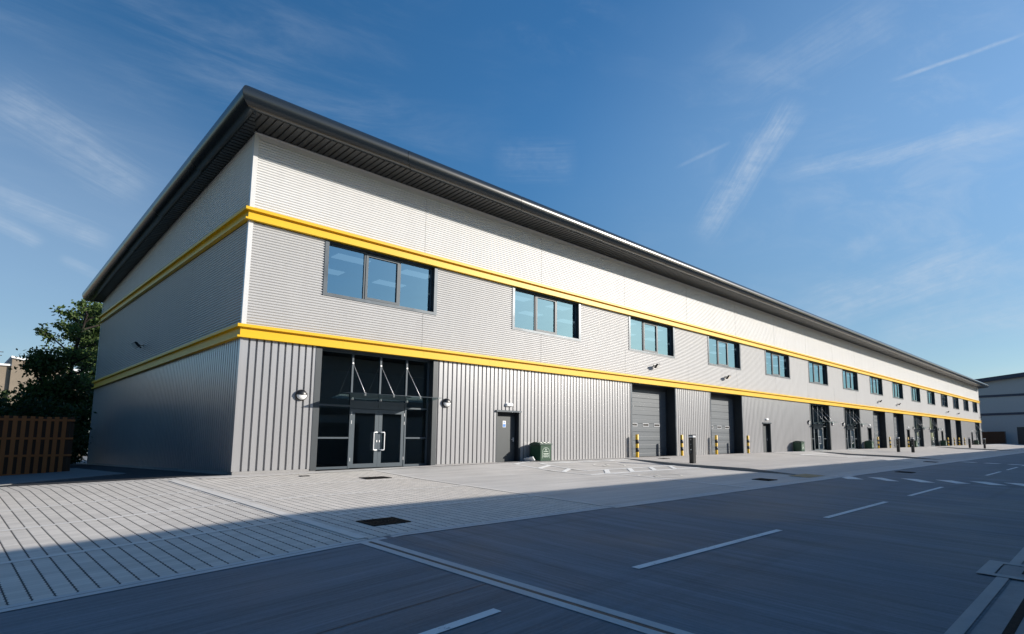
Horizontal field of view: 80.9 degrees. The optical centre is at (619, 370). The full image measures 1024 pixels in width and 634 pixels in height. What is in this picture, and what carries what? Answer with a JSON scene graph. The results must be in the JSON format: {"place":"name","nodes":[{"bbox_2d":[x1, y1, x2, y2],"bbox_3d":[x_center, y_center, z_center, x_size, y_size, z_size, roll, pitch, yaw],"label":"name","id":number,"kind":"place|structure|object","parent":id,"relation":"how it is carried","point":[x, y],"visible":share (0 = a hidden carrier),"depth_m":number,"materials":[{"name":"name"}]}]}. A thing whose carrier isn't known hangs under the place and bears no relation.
{"place":"outdoors","nodes":[
{"label":"outdoors","id":0,"kind":"place"},
{"bbox_2d":[0,468,125,485],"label":"side pavement","id":1,"kind":"structure","parent":0,"point":[74,473],"depth_m":18.81,"materials":[{"name":"concrete"}]},
{"bbox_2d":[0,415,74,475],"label":"timber fence","id":2,"kind":"object","parent":1,"relation":"on","point":[32,445],"visible":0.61,"depth_m":21.50,"materials":[{"name":"brown wood"}]},
{"bbox_2d":[0,464,221,486],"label":"side path","id":3,"kind":"structure","parent":0,"point":[135,473],"depth_m":17.65,"materials":[{"name":"black concrete paving"}]},
{"bbox_2d":[0,390,96,454],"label":"shrub","id":4,"kind":"object","parent":3,"relation":"on","point":[30,408],"visible":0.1,"depth_m":27.39,"materials":[{"name":"green plant"}]},
{"bbox_2d":[0,470,601,606],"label":"block paving","id":5,"kind":"structure","parent":0,"point":[34,579],"depth_m":10.26,"materials":[{"name":"grey concrete"}]},
{"bbox_2d":[0,462,606,563],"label":"paving bay lines","id":6,"kind":"object","parent":5,"relation":"on","point":[327,527],"visible":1,"depth_m":11.17,"materials":[{"name":"white paint"}]},
{"bbox_2d":[359,476,391,479],"bbox_3d":[-7.067,3.125,17.108,0.501,0.059,0.750,-7,-9,40],"label":"drain cover","id":7,"kind":"object","parent":5,"relation":"on","point":[380,477],"visible":0.98,"depth_m":17.07,"materials":[{"name":"metal"}]},
{"bbox_2d":[356,517,410,525],"bbox_3d":[-3.968,2.555,9.938,0.600,0.064,0.660,-7,-9,40],"label":"drain cover","id":8,"kind":"object","parent":5,"relation":"on","point":[382,521],"visible":1,"depth_m":9.91,"materials":[{"name":"metal"}]},
{"bbox_2d":[6,452,1010,633],"bbox_3d":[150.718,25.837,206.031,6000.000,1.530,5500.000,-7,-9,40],"label":"ground","id":9,"kind":"structure","parent":0,"point":[84,458],"depth_m":16.13,"materials":[{"name":"concrete"}]},
{"bbox_2d":[0,386,15,407],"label":"bushy tree","id":10,"kind":"object","parent":9,"relation":"on","point":[6,392],"visible":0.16,"depth_m":36.13,"materials":[{"name":"green plant"}]},
{"bbox_2d":[0,351,79,403],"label":"pale building","id":11,"kind":"structure","parent":9,"relation":"on","point":[9,379],"depth_m":64.01,"materials":[{"name":"pale brick"},{"name":"render"}]},
{"bbox_2d":[3,380,93,455],"bbox_3d":[-32.402,3.070,33.113,4.584,5.216,5.831,-7,-9,40],"label":"shrub","id":12,"kind":"object","parent":9,"relation":"on","point":[82,396],"visible":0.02,"depth_m":33.92,"materials":[{"name":"green plant"}]},
{"bbox_2d":[2,344,95,439],"bbox_3d":[-31.657,2.073,34.473,4.956,7.100,6.188,-3,-8,18],"label":"bushy tree","id":13,"kind":"object","parent":9,"relation":"on","point":[44,368],"visible":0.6,"depth_m":33.06,"materials":[{"name":"green plant"}]},
{"bbox_2d":[21,298,102,399],"bbox_3d":[-32.511,0.574,34.948,6.272,10.243,4.353,-7,-9,40],"label":"birch tree","id":14,"kind":"object","parent":9,"relation":"on","point":[75,353],"visible":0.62,"depth_m":34.23,"materials":[{"name":"green plant"}]},
{"bbox_2d":[62,414,89,463],"bbox_3d":[-30.554,3.910,32.228,3.009,3.057,3.316,-7,-9,40],"label":"shrub","id":15,"kind":"object","parent":9,"relation":"on","point":[81,451],"visible":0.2,"depth_m":32.69,"materials":[{"name":"green plant"}]},
{"bbox_2d":[62,301,103,395],"bbox_3d":[-34.111,0.650,40.252,5.953,11.415,6.315,-7,-9,40],"label":"broadleaf tree","id":16,"kind":"object","parent":9,"relation":"on","point":[95,331],"visible":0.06,"depth_m":39.58,"materials":[{"name":"green plant"}]},
{"bbox_2d":[0,540,655,633],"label":"road slab","id":17,"kind":"structure","parent":9,"relation":"on","point":[322,591],"depth_m":5.79,"materials":[{"name":"asphalt"}]},
{"bbox_2d":[4,455,1016,633],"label":"slab joints","id":18,"kind":"object","parent":17,"relation":"on","point":[636,623],"visible":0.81,"depth_m":6.17,"materials":[{"name":"grey concrete"}]},
{"bbox_2d":[0,452,1023,633],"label":"road edge channel","id":19,"kind":"object","parent":17,"relation":"on","point":[567,606],"visible":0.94,"depth_m":6.85,"materials":[{"name":"concrete"}]},
{"bbox_2d":[419,465,1023,633],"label":"lane dashes","id":20,"kind":"object","parent":17,"relation":"on","point":[448,626],"visible":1,"depth_m":7.76,"materials":[{"name":"white paint"}]},
{"bbox_2d":[944,547,1023,633],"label":"channel edge","id":21,"kind":"object","parent":17,"relation":"on","point":[963,622],"visible":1,"depth_m":6.05,"materials":[{"name":"concrete"}]},
{"bbox_2d":[82,85,988,475],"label":"warehouse","id":22,"kind":"structure","parent":9,"relation":"on","point":[376,299],"depth_m":23.37,"materials":[{"name":"white metal"}]},
{"bbox_2d":[131,341,143,348],"bbox_3d":[-20.458,-1.065,25.052,0.324,0.274,0.390,-7,-9,40],"label":"floodlight","id":23,"kind":"object","parent":22,"relation":"attached to","point":[135,344],"visible":1,"depth_m":24.97,"materials":[{"name":"black plastic"}]},
{"bbox_2d":[295,390,307,400],"bbox_3d":[-9.889,0.766,18.390,0.161,0.344,0.344,-7,-9,40],"label":"wall lamp","id":24,"kind":"object","parent":22,"relation":"attached to","point":[301,395],"visible":1,"depth_m":18.34,"materials":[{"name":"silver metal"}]},
{"bbox_2d":[349,409,378,467],"bbox_3d":[-8.691,2.318,20.127,0.144,1.980,0.977,-7,-9,40],"label":"entrance door","id":25,"kind":"structure","parent":22,"relation":"in","point":[364,422],"depth_m":20.16,"materials":[{"name":"black glass"}]},
{"bbox_2d":[322,240,437,314],"bbox_3d":[-8.411,-3.188,21.016,0.274,1.860,4.210,-7,-9,40],"label":"window","id":26,"kind":"structure","parent":22,"relation":"in","point":[350,273],"depth_m":20.95,"materials":[{"name":"blue glass"}]},
{"bbox_2d":[377,410,404,466],"bbox_3d":[-8.055,2.405,20.872,0.144,1.980,0.977,-7,-9,40],"label":"entrance door","id":27,"kind":"structure","parent":22,"relation":"in","point":[391,422],"depth_m":20.89,"materials":[{"name":"black glass"}]},
{"bbox_2d":[442,398,450,406],"bbox_3d":[-6.511,1.228,22.343,0.161,0.344,0.344,-7,-9,40],"label":"wall lamp","id":28,"kind":"object","parent":22,"relation":"attached to","point":[446,402],"visible":1,"depth_m":22.28,"materials":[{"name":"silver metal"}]},
{"bbox_2d":[497,416,514,461],"bbox_3d":[-4.791,2.875,24.655,0.106,1.895,1.100,-7,-9,40],"label":"side door","id":29,"kind":"structure","parent":22,"relation":"in","point":[505,425],"depth_m":24.71,"materials":[{"name":"grey metal"}]},
{"bbox_2d":[505,403,512,406],"bbox_3d":[-4.581,1.439,24.657,0.100,0.150,0.380,-7,-9,40],"label":"emergency light","id":30,"kind":"object","parent":22,"relation":"attached to","point":[509,404],"visible":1,"depth_m":24.61,"materials":[{"name":"white plastic"}]},
{"bbox_2d":[512,287,580,341],"bbox_3d":[-3.312,-2.489,26.983,0.274,1.860,4.210,-7,-9,40],"label":"window","id":31,"kind":"structure","parent":22,"relation":"in","point":[532,312],"depth_m":27.01,"materials":[{"name":"blue glass"}]},
{"bbox_2d":[632,389,666,456],"bbox_3d":[1.486,2.967,32.730,0.055,3.720,3.770,-7,-9,40],"label":"sectional door","id":32,"kind":"structure","parent":22,"relation":"in","point":[648,407],"depth_m":32.96,"materials":[{"name":"grey metal"}]},
{"bbox_2d":[628,316,674,357],"bbox_3d":[1.787,-1.791,32.950,0.274,1.860,4.210,-7,-9,40],"label":"window","id":33,"kind":"structure","parent":22,"relation":"in","point":[645,336],"depth_m":33.07,"materials":[{"name":"blue glass"}]},
{"bbox_2d":[711,397,734,453],"bbox_3d":[6.559,3.661,38.667,0.055,3.720,3.770,-7,-9,40],"label":"sectional door","id":34,"kind":"structure","parent":22,"relation":"in","point":[721,408],"depth_m":39.03,"materials":[{"name":"grey metal"}]},
{"bbox_2d":[707,336,740,369],"bbox_3d":[6.887,-1.093,38.917,0.274,1.860,4.210,-7,-9,40],"label":"window","id":35,"kind":"structure","parent":22,"relation":"in","point":[721,352],"depth_m":39.10,"materials":[{"name":"blue glass"}]},
{"bbox_2d":[763,426,767,451],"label":"side door","id":36,"kind":"structure","parent":22,"relation":"in","point":[764,427],"depth_m":42.69,"materials":[{"name":"silver metal"}]},
{"bbox_2d":[765,350,790,378],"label":"window","id":37,"kind":"structure","parent":22,"relation":"in","point":[776,364],"depth_m":45.12,"materials":[{"name":"blue glass"}]},
{"bbox_2d":[814,427,819,450],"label":"entrance door","id":38,"kind":"structure","parent":22,"relation":"in","point":[816,434],"depth_m":49.95,"materials":[{"name":"glass"}]},
{"bbox_2d":[808,361,827,385],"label":"window","id":39,"kind":"structure","parent":22,"relation":"in","point":[817,372],"depth_m":51.15,"materials":[{"name":"blue glass"}]},
{"bbox_2d":[818,427,823,449],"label":"entrance door","id":40,"kind":"structure","parent":22,"relation":"in","point":[820,429],"depth_m":50.70,"materials":[{"name":"grey metal"}]},
{"bbox_2d":[847,428,851,448],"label":"entrance door","id":41,"kind":"structure","parent":22,"relation":"in","point":[848,429],"depth_m":55.96,"materials":[{"name":"grey metal"}]},
{"bbox_2d":[842,369,858,391],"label":"window","id":42,"kind":"structure","parent":22,"relation":"in","point":[850,379],"depth_m":57.17,"materials":[{"name":"blue glass"}]},
{"bbox_2d":[851,429,854,448],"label":"entrance door","id":43,"kind":"structure","parent":22,"relation":"in","point":[852,430],"depth_m":56.69,"materials":[{"name":"glass"}]},
{"bbox_2d":[869,376,882,395],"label":"window","id":44,"kind":"structure","parent":22,"relation":"in","point":[876,387],"depth_m":63.20,"materials":[{"name":"blue glass"}]},
{"bbox_2d":[873,414,880,447],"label":"sectional door","id":45,"kind":"structure","parent":22,"relation":"in","point":[876,416],"depth_m":63.53,"materials":[{"name":"grey metal"}]},
{"bbox_2d":[894,416,898,447],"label":"sectional door","id":46,"kind":"structure","parent":22,"relation":"in","point":[895,417],"depth_m":68.97,"materials":[{"name":"grey metal"}]},
{"bbox_2d":[892,382,903,399],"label":"window","id":47,"kind":"structure","parent":22,"relation":"in","point":[897,388],"depth_m":69.19,"materials":[{"name":"blue glass"}]},
{"bbox_2d":[911,386,920,402],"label":"window","id":48,"kind":"structure","parent":22,"relation":"in","point":[915,392],"depth_m":75.17,"materials":[{"name":"blue glass"}]},
{"bbox_2d":[927,390,935,405],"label":"window","id":49,"kind":"structure","parent":22,"relation":"in","point":[930,395],"depth_m":81.20,"materials":[{"name":"blue glass"}]},
{"bbox_2d":[941,394,947,407],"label":"window","id":50,"kind":"structure","parent":22,"relation":"in","point":[944,401],"depth_m":87.22,"materials":[{"name":"glass"}]},
{"bbox_2d":[953,397,958,409],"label":"window","id":51,"kind":"structure","parent":22,"relation":"in","point":[955,400],"depth_m":93.49,"materials":[{"name":"blue glass"}]},
{"bbox_2d":[963,399,968,411],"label":"window","id":52,"kind":"structure","parent":22,"relation":"in","point":[965,402],"depth_m":99.43,"materials":[{"name":"blue glass"}]},
{"bbox_2d":[972,402,977,412],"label":"window","id":53,"kind":"structure","parent":22,"relation":"in","point":[974,404],"depth_m":105.08,"materials":[{"name":"glass"}]},
{"bbox_2d":[196,444,982,478],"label":"footpath","id":54,"kind":"structure","parent":9,"relation":"on","point":[200,477],"depth_m":19.35,"materials":[{"name":"concrete"}]},
{"bbox_2d":[529,442,551,460],"bbox_3d":[-3.356,3.474,25.247,0.710,0.805,0.690,-7,-9,40],"label":"grit bin","id":55,"kind":"object","parent":54,"relation":"on","point":[540,451],"visible":0.99,"depth_m":25.00,"materials":[{"name":"green plastic"}]},
{"bbox_2d":[635,434,638,456],"bbox_3d":[0.934,3.959,30.451,0.300,1.304,0.300,-3,-8,19],"label":"bollard","id":56,"kind":"object","parent":54,"relation":"on","point":[637,443],"visible":0.87,"depth_m":30.40,"materials":[{"name":"yellow metal"}]},
{"bbox_2d":[680,435,683,455],"bbox_3d":[3.567,4.319,33.533,0.300,1.304,0.300,1,-7,-12],"label":"bollard","id":57,"kind":"object","parent":54,"relation":"on","point":[681,445],"visible":0.96,"depth_m":33.48,"materials":[{"name":"yellow metal"}]},
{"bbox_2d":[715,435,717,453],"bbox_3d":[6.007,4.653,36.388,0.300,1.304,0.300,0,-7,-4],"label":"bollard","id":58,"kind":"object","parent":54,"relation":"on","point":[716,444],"visible":0.92,"depth_m":36.33,"materials":[{"name":"yellow metal"}]},
{"bbox_2d":[747,435,749,452],"bbox_3d":[8.641,5.014,39.470,0.300,1.304,0.300,-3,-7,15],"label":"bollard","id":59,"kind":"object","parent":54,"relation":"on","point":[748,448],"visible":0.83,"depth_m":39.40,"materials":[{"name":"yellow metal"}]},
{"bbox_2d":[792,441,804,450],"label":"grit bin","id":60,"kind":"object","parent":54,"relation":"on","point":[798,445],"visible":0.99,"depth_m":45.14,"materials":[{"name":"green plastic"}]},
{"bbox_2d":[864,440,873,448],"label":"grit bin","id":61,"kind":"object","parent":54,"relation":"on","point":[869,444],"visible":1,"depth_m":57.74,"materials":[{"name":"green plastic"}]},
{"bbox_2d":[940,440,946,445],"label":"grit bin","id":62,"kind":"object","parent":54,"relation":"on","point":[943,442],"visible":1,"depth_m":81.77,"materials":[{"name":"green plastic"}]},
{"bbox_2d":[378,444,1023,506],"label":"forecourt","id":63,"kind":"structure","parent":9,"relation":"on","point":[601,488],"depth_m":19.36,"materials":[{"name":"concrete"}]},
{"bbox_2d":[593,463,682,476],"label":"parking symbols","id":64,"kind":"object","parent":63,"relation":"on","point":[606,465],"visible":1,"depth_m":21.78,"materials":[{"name":"white paint"}]},
{"bbox_2d":[514,451,907,486],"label":"parking bay lines","id":65,"kind":"object","parent":63,"relation":"on","point":[607,471],"visible":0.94,"depth_m":23.13,"materials":[{"name":"white paint"}]},
{"bbox_2d":[752,478,777,480],"bbox_3d":[5.028,3.778,20.364,0.650,0.066,0.650,-7,-9,40],"label":"drain cover","id":66,"kind":"object","parent":63,"relation":"on","point":[763,479],"visible":0.95,"depth_m":20.29,"materials":[{"name":"metal"}]},
{"bbox_2d":[628,453,909,473],"bbox_3d":[8.690,4.874,31.765,9.380,0.596,15.600,-7,-9,40],"label":"loading apron","id":67,"kind":"object","parent":63,"relation":"on","point":[792,463],"visible":0.94,"depth_m":29.95,"materials":[{"name":"concrete"}]},
{"bbox_2d":[688,435,695,463],"bbox_3d":[3.372,3.639,27.109,0.254,1.350,0.256,-7,-9,40],"label":"charging post","id":68,"kind":"object","parent":67,"relation":"on","point":[692,449],"visible":0.93,"depth_m":27.03,"materials":[{"name":"black plastic"}]},
{"bbox_2d":[623,453,909,474],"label":"apron kerb","id":69,"kind":"structure","parent":67,"relation":"on","point":[719,467],"depth_m":25.40,"materials":[{"name":"concrete"}]},
{"bbox_2d":[789,474,824,477],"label":"tactile paving","id":70,"kind":"structure","parent":63,"relation":"on","point":[806,475],"depth_m":22.57,"materials":[{"name":"grey concrete"}]},
{"bbox_2d":[821,447,1006,459],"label":"loading apron","id":71,"kind":"object","parent":63,"relation":"on","point":[934,453],"visible":0.9,"depth_m":50.92,"materials":[{"name":"concrete"}]},
{"bbox_2d":[896,437,899,451],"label":"charging post","id":72,"kind":"object","parent":71,"relation":"on","point":[898,443],"visible":0.98,"depth_m":51.50,"materials":[{"name":"black plastic"}]},
{"bbox_2d":[815,447,1001,459],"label":"apron kerb","id":73,"kind":"structure","parent":71,"relation":"on","point":[881,455],"depth_m":42.84,"materials":[{"name":"concrete"}]},
{"bbox_2d":[910,437,914,452],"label":"charging post","id":74,"kind":"object","parent":71,"relation":"on","point":[912,445],"visible":0.97,"depth_m":51.01,"materials":[{"name":"black plastic"}]},
{"bbox_2d":[931,445,1023,450],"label":"loading apron","id":75,"kind":"object","parent":63,"relation":"on","point":[1016,448],"visible":0.84,"depth_m":80.95,"materials":[{"name":"concrete"}]},
{"bbox_2d":[943,445,1010,450],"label":"apron kerb","id":76,"kind":"structure","parent":75,"relation":"on","point":[977,449],"depth_m":72.11,"materials":[{"name":"concrete"}]},
{"bbox_2d":[982,431,1006,443],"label":"timber fence","id":77,"kind":"object","parent":9,"relation":"on","point":[995,437],"visible":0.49,"depth_m":126.43,"materials":[{"name":"brown wood"}]},
{"bbox_2d":[970,579,1023,633],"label":"drain channel","id":78,"kind":"object","parent":9,"relation":"on","point":[997,616],"visible":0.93,"depth_m":5.90,"materials":[{"name":"concrete"}]},
{"bbox_2d":[975,372,1023,444],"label":"end building","id":79,"kind":"structure","parent":9,"relation":"on","point":[1001,400],"depth_m":128.00,"materials":[{"name":"grey metal"}]},
{"bbox_2d":[1017,427,1023,444],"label":"loading door","id":80,"kind":"structure","parent":79,"relation":"in","point":[1020,430],"depth_m":125.64,"materials":[{"name":"grey metal"}]},
{"bbox_2d":[976,560,1023,579],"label":"gully surround","id":81,"kind":"object","parent":9,"relation":"on","point":[990,567],"visible":1,"depth_m":7.61,"materials":[{"name":"concrete"}]},
{"bbox_2d":[1002,599,1023,633],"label":"slot drain","id":82,"kind":"object","parent":9,"relation":"on","point":[1012,626],"visible":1,"depth_m":5.55,"materials":[{"name":"metal"}]},
{"bbox_2d":[0,0,1023,431],"label":"sky","id":83,"kind":"structure","parent":0,"point":[856,165],"materials":[{"name":"blue"}]},
{"bbox_2d":[524,456,534,460],"bbox_3d":[-3.763,3.738,24.741,0.481,0.258,0.160,-4,-8,24],"label":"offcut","id":84,"kind":"object","parent":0,"point":[529,458],"visible":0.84,"depth_m":24.69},
{"bbox_2d":[369,453,1023,633],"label":"road","id":85,"kind":"structure","parent":0,"point":[893,568],"depth_m":8.30,"materials":[{"name":"grey asphalt"}]},
{"bbox_2d":[840,462,1023,485],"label":"crossing marks","id":86,"kind":"object","parent":85,"relation":"on","point":[918,480],"visible":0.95,"depth_m":21.82,"materials":[{"name":"white paint"}]},
{"bbox_2d":[1015,618,1023,633],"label":"footpath","id":87,"kind":"structure","parent":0,"point":[1020,629],"depth_m":5.34,"materials":[{"name":"concrete"}]}
]}

